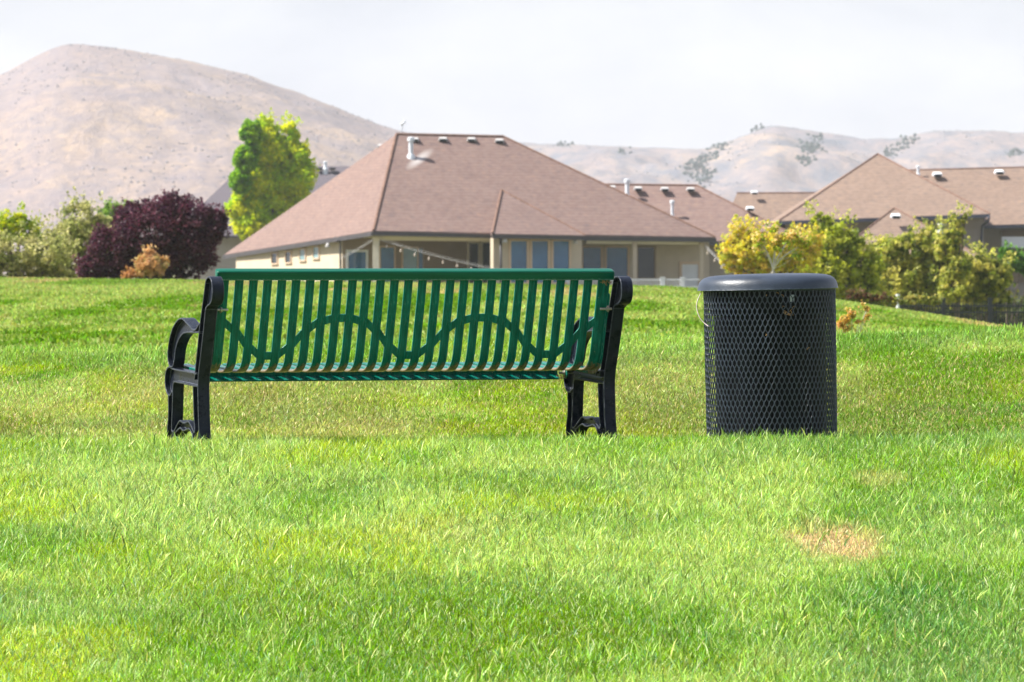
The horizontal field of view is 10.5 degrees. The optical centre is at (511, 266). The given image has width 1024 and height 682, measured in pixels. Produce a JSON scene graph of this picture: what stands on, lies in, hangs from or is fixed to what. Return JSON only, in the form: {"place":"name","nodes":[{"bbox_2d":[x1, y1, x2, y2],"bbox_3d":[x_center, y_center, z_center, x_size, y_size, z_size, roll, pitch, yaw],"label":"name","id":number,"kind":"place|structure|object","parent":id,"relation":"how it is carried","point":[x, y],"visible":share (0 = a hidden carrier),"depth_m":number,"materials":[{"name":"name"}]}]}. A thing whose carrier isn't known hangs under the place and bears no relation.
{"place":"outdoors","nodes":[
{"label":"outdoors","id":0,"kind":"place"},
{"bbox_2d":[0,44,405,273],"bbox_3d":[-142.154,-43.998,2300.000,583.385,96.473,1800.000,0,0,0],"label":"hill","id":1,"kind":"structure","parent":0,"point":[115,124],"depth_m":1783.81,"materials":[{"name":"beige soil"}]},
{"bbox_2d":[0,276,1014,349],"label":"grass","id":2,"kind":"structure","parent":0,"point":[882,318],"depth_m":80.67,"materials":[{"name":"green plant"}]},
{"bbox_2d":[0,274,1023,681],"bbox_3d":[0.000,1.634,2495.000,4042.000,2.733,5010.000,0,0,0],"label":"lawn","id":3,"kind":"structure","parent":0,"point":[1016,378],"depth_m":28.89,"materials":[{"name":"plant"}]},
{"bbox_2d":[0,201,44,274],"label":"yellow green tree","id":4,"kind":"object","parent":3,"relation":"on","point":[10,226],"visible":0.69,"depth_m":174.85,"materials":[{"name":"green plant"}]},
{"bbox_2d":[0,221,79,277],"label":"flowering shrub","id":5,"kind":"object","parent":3,"relation":"on","point":[29,258],"visible":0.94,"depth_m":131.79,"materials":[{"name":"green plant"}]},
{"bbox_2d":[30,186,115,278],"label":"flowering shrub","id":6,"kind":"object","parent":3,"relation":"on","point":[78,227],"visible":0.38,"depth_m":137.81,"materials":[{"name":"green plant"}]},
{"bbox_2d":[94,197,137,222],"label":"green tree","id":7,"kind":"object","parent":3,"relation":"on","point":[106,210],"visible":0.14,"depth_m":184.87,"materials":[{"name":"green plant"}]},
{"bbox_2d":[120,266,135,278],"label":"orange shrub","id":8,"kind":"object","parent":3,"relation":"on","point":[129,274],"visible":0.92,"depth_m":126.95,"materials":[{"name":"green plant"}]},
{"bbox_2d":[129,244,169,279],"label":"orange shrub","id":9,"kind":"object","parent":3,"relation":"on","point":[150,265],"visible":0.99,"depth_m":126.91,"materials":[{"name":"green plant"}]},
{"bbox_2d":[70,187,231,279],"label":"purple bush","id":10,"kind":"object","parent":3,"relation":"on","point":[183,237],"visible":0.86,"depth_m":129.67,"materials":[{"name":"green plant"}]},
{"bbox_2d":[178,161,349,279],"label":"grey roofed house","id":11,"kind":"structure","parent":3,"relation":"on","point":[222,194],"depth_m":432.65,"materials":[{"name":"grey"}]},
{"bbox_2d":[224,107,320,241],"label":"tall tree","id":12,"kind":"object","parent":3,"relation":"on","point":[268,190],"visible":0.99,"depth_m":344.24,"materials":[{"name":"green plant"}]},
{"bbox_2d":[165,268,632,441],"bbox_3d":[-0.547,0.438,26.432,2.084,0.856,0.864,0,0,-19],"label":"park bench","id":13,"kind":"object","parent":3,"relation":"on","point":[602,327],"visible":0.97,"depth_m":26.27,"materials":[{"name":"green metal"}]},
{"bbox_2d":[223,120,796,287],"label":"brown roofed house","id":14,"kind":"structure","parent":3,"relation":"on","point":[496,201],"depth_m":306.56,"materials":[{"name":"brown tile"}]},
{"bbox_2d":[270,252,278,264],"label":"window","id":15,"kind":"structure","parent":14,"relation":"in","point":[274,255],"depth_m":314.72,"materials":[{"name":"clear glass"}]},
{"bbox_2d":[284,251,291,263],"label":"window","id":16,"kind":"structure","parent":14,"relation":"in","point":[288,254],"depth_m":312.72,"materials":[{"name":"clear glass"}]},
{"bbox_2d":[298,248,306,260],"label":"window","id":17,"kind":"structure","parent":14,"relation":"in","point":[302,251],"depth_m":310.75,"materials":[{"name":"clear glass"}]},
{"bbox_2d":[312,246,319,258],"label":"window","id":18,"kind":"structure","parent":14,"relation":"in","point":[315,249],"depth_m":308.85,"materials":[{"name":"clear glass"}]},
{"bbox_2d":[346,250,367,281],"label":"patio door","id":19,"kind":"structure","parent":14,"relation":"in","point":[359,258],"depth_m":305.48,"materials":[{"name":"white paint"}]},
{"bbox_2d":[379,246,395,281],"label":"window","id":20,"kind":"structure","parent":14,"relation":"in","point":[387,256],"depth_m":305.70,"materials":[{"name":"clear glass"}]},
{"bbox_2d":[401,247,418,281],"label":"window","id":21,"kind":"structure","parent":14,"relation":"in","point":[408,260],"depth_m":305.85,"materials":[{"name":"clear glass"}]},
{"bbox_2d":[419,248,423,267],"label":"window","id":22,"kind":"structure","parent":14,"relation":"in","point":[421,255],"depth_m":305.93,"materials":[{"name":"clear glass"}]},
{"bbox_2d":[381,240,494,267],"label":"string lights","id":23,"kind":"object","parent":14,"relation":"hanging from","point":[433,255],"visible":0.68,"depth_m":299.50,"materials":[{"name":"plastic"}]},
{"bbox_2d":[467,242,479,283],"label":"window","id":24,"kind":"structure","parent":14,"relation":"in","point":[473,248],"depth_m":306.30,"materials":[{"name":"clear glass"}]},
{"bbox_2d":[481,241,489,282],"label":"window","id":25,"kind":"structure","parent":14,"relation":"in","point":[485,245],"depth_m":306.45,"materials":[{"name":"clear glass"}]},
{"bbox_2d":[509,239,528,283],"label":"window","id":26,"kind":"structure","parent":14,"relation":"in","point":[518,248],"depth_m":301.26,"materials":[{"name":"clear glass"}]},
{"bbox_2d":[530,239,549,283],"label":"window","id":27,"kind":"structure","parent":14,"relation":"in","point":[539,248],"depth_m":301.92,"materials":[{"name":"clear glass"}]},
{"bbox_2d":[551,240,570,284],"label":"window","id":28,"kind":"structure","parent":14,"relation":"in","point":[560,249],"depth_m":302.66,"materials":[{"name":"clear glass"}]},
{"bbox_2d":[582,246,602,267],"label":"window","id":29,"kind":"structure","parent":14,"relation":"in","point":[592,256],"depth_m":307.35,"materials":[{"name":"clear glass"}]},
{"bbox_2d":[605,246,628,276],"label":"window","id":30,"kind":"structure","parent":14,"relation":"in","point":[616,257],"depth_m":307.73,"materials":[{"name":"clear glass"}]},
{"bbox_2d":[565,277,699,286],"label":"porch railing","id":31,"kind":"object","parent":14,"relation":"attached to","point":[663,280],"visible":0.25,"depth_m":302.86,"materials":[{"name":"white paint"}]},
{"bbox_2d":[637,246,656,278],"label":"window","id":32,"kind":"structure","parent":14,"relation":"in","point":[646,255],"depth_m":308.18,"materials":[{"name":"glass"}]},
{"bbox_2d":[679,262,699,287],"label":"window","id":33,"kind":"structure","parent":14,"relation":"in","point":[689,270],"depth_m":308.85,"materials":[{"name":"white glass"}]},
{"bbox_2d":[696,273,837,437],"bbox_3d":[1.214,0.443,26.300,0.678,0.818,0.669,-1,0,0],"label":"litter bin","id":34,"kind":"object","parent":3,"relation":"on","point":[774,379],"visible":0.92,"depth_m":26.06,"materials":[{"name":"dark painted metal mesh"},{"name":"grey metal lid"}]},
{"bbox_2d":[714,214,826,274],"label":"yellow shrub","id":35,"kind":"object","parent":3,"relation":"on","point":[737,251],"visible":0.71,"depth_m":139.84,"materials":[{"name":"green plant"}]},
{"bbox_2d":[750,219,812,272],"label":"young sumac","id":36,"kind":"object","parent":3,"relation":"on","point":[798,239],"visible":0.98,"depth_m":71.98,"materials":[{"name":"yellow plant"}]},
{"bbox_2d":[799,199,891,305],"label":"olive tree","id":37,"kind":"object","parent":3,"relation":"on","point":[851,243],"visible":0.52,"depth_m":149.72,"materials":[{"name":"green plant"}]},
{"bbox_2d":[836,299,872,332],"bbox_3d":[3.334,0.563,54.003,0.365,0.484,0.139,0,0,0],"label":"orange shrub","id":38,"kind":"object","parent":3,"relation":"on","point":[843,321],"visible":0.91,"depth_m":53.99,"materials":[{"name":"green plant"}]},
{"bbox_2d":[844,288,893,304],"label":"shrub","id":39,"kind":"object","parent":3,"relation":"on","point":[859,295],"visible":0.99,"depth_m":117.98,"materials":[{"name":"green plant"}]},
{"bbox_2d":[733,153,1023,308],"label":"tan roofed house","id":40,"kind":"structure","parent":3,"relation":"on","point":[878,194],"depth_m":338.83,"materials":[{"name":"brown"}]},
{"bbox_2d":[886,290,944,311],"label":"shrub","id":41,"kind":"object","parent":3,"relation":"on","point":[914,300],"visible":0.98,"depth_m":117.96,"materials":[{"name":"green plant"}]},
{"bbox_2d":[862,214,970,310],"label":"olive tree","id":42,"kind":"object","parent":3,"relation":"on","point":[905,272],"visible":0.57,"depth_m":155.67,"materials":[{"name":"green plant"}]},
{"bbox_2d":[866,292,1023,326],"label":"dark tree","id":43,"kind":"object","parent":3,"relation":"on","point":[1022,302],"visible":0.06,"depth_m":214.39,"materials":[{"name":"green plant"}]},
{"bbox_2d":[927,200,974,317],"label":"olive tree","id":44,"kind":"object","parent":3,"relation":"on","point":[956,261],"visible":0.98,"depth_m":149.88,"materials":[{"name":"green plant"}]},
{"bbox_2d":[899,298,1023,325],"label":"picket fence","id":45,"kind":"object","parent":3,"relation":"on","point":[943,306],"visible":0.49,"depth_m":143.98,"materials":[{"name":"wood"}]},
{"bbox_2d":[948,240,1019,321],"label":"olive tree","id":46,"kind":"object","parent":3,"relation":"on","point":[990,277],"visible":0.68,"depth_m":157.76,"materials":[{"name":"green plant"}]},
{"bbox_2d":[997,240,1023,324],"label":"green bush","id":47,"kind":"object","parent":3,"relation":"on","point":[1018,264],"visible":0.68,"depth_m":189.91,"materials":[{"name":"green plant"}]},
{"bbox_2d":[0,0,1023,148],"label":"sky","id":48,"kind":"structure","parent":0,"point":[682,74],"materials":[{"name":"white"}]},
{"bbox_2d":[519,126,1023,201],"bbox_3d":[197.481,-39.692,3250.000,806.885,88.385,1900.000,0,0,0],"label":"hill","id":49,"kind":"structure","parent":0,"point":[768,165],"depth_m":2901.20,"materials":[{"name":"soil"}]},
{"bbox_2d":[2,44,1023,226],"bbox_3d":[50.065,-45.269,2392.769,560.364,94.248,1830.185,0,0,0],"label":"hill scrub","id":50,"kind":"object","parent":49,"relation":"on","point":[811,147],"visible":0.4,"depth_m":2807.00,"materials":[{"name":"green plant"}]}
]}

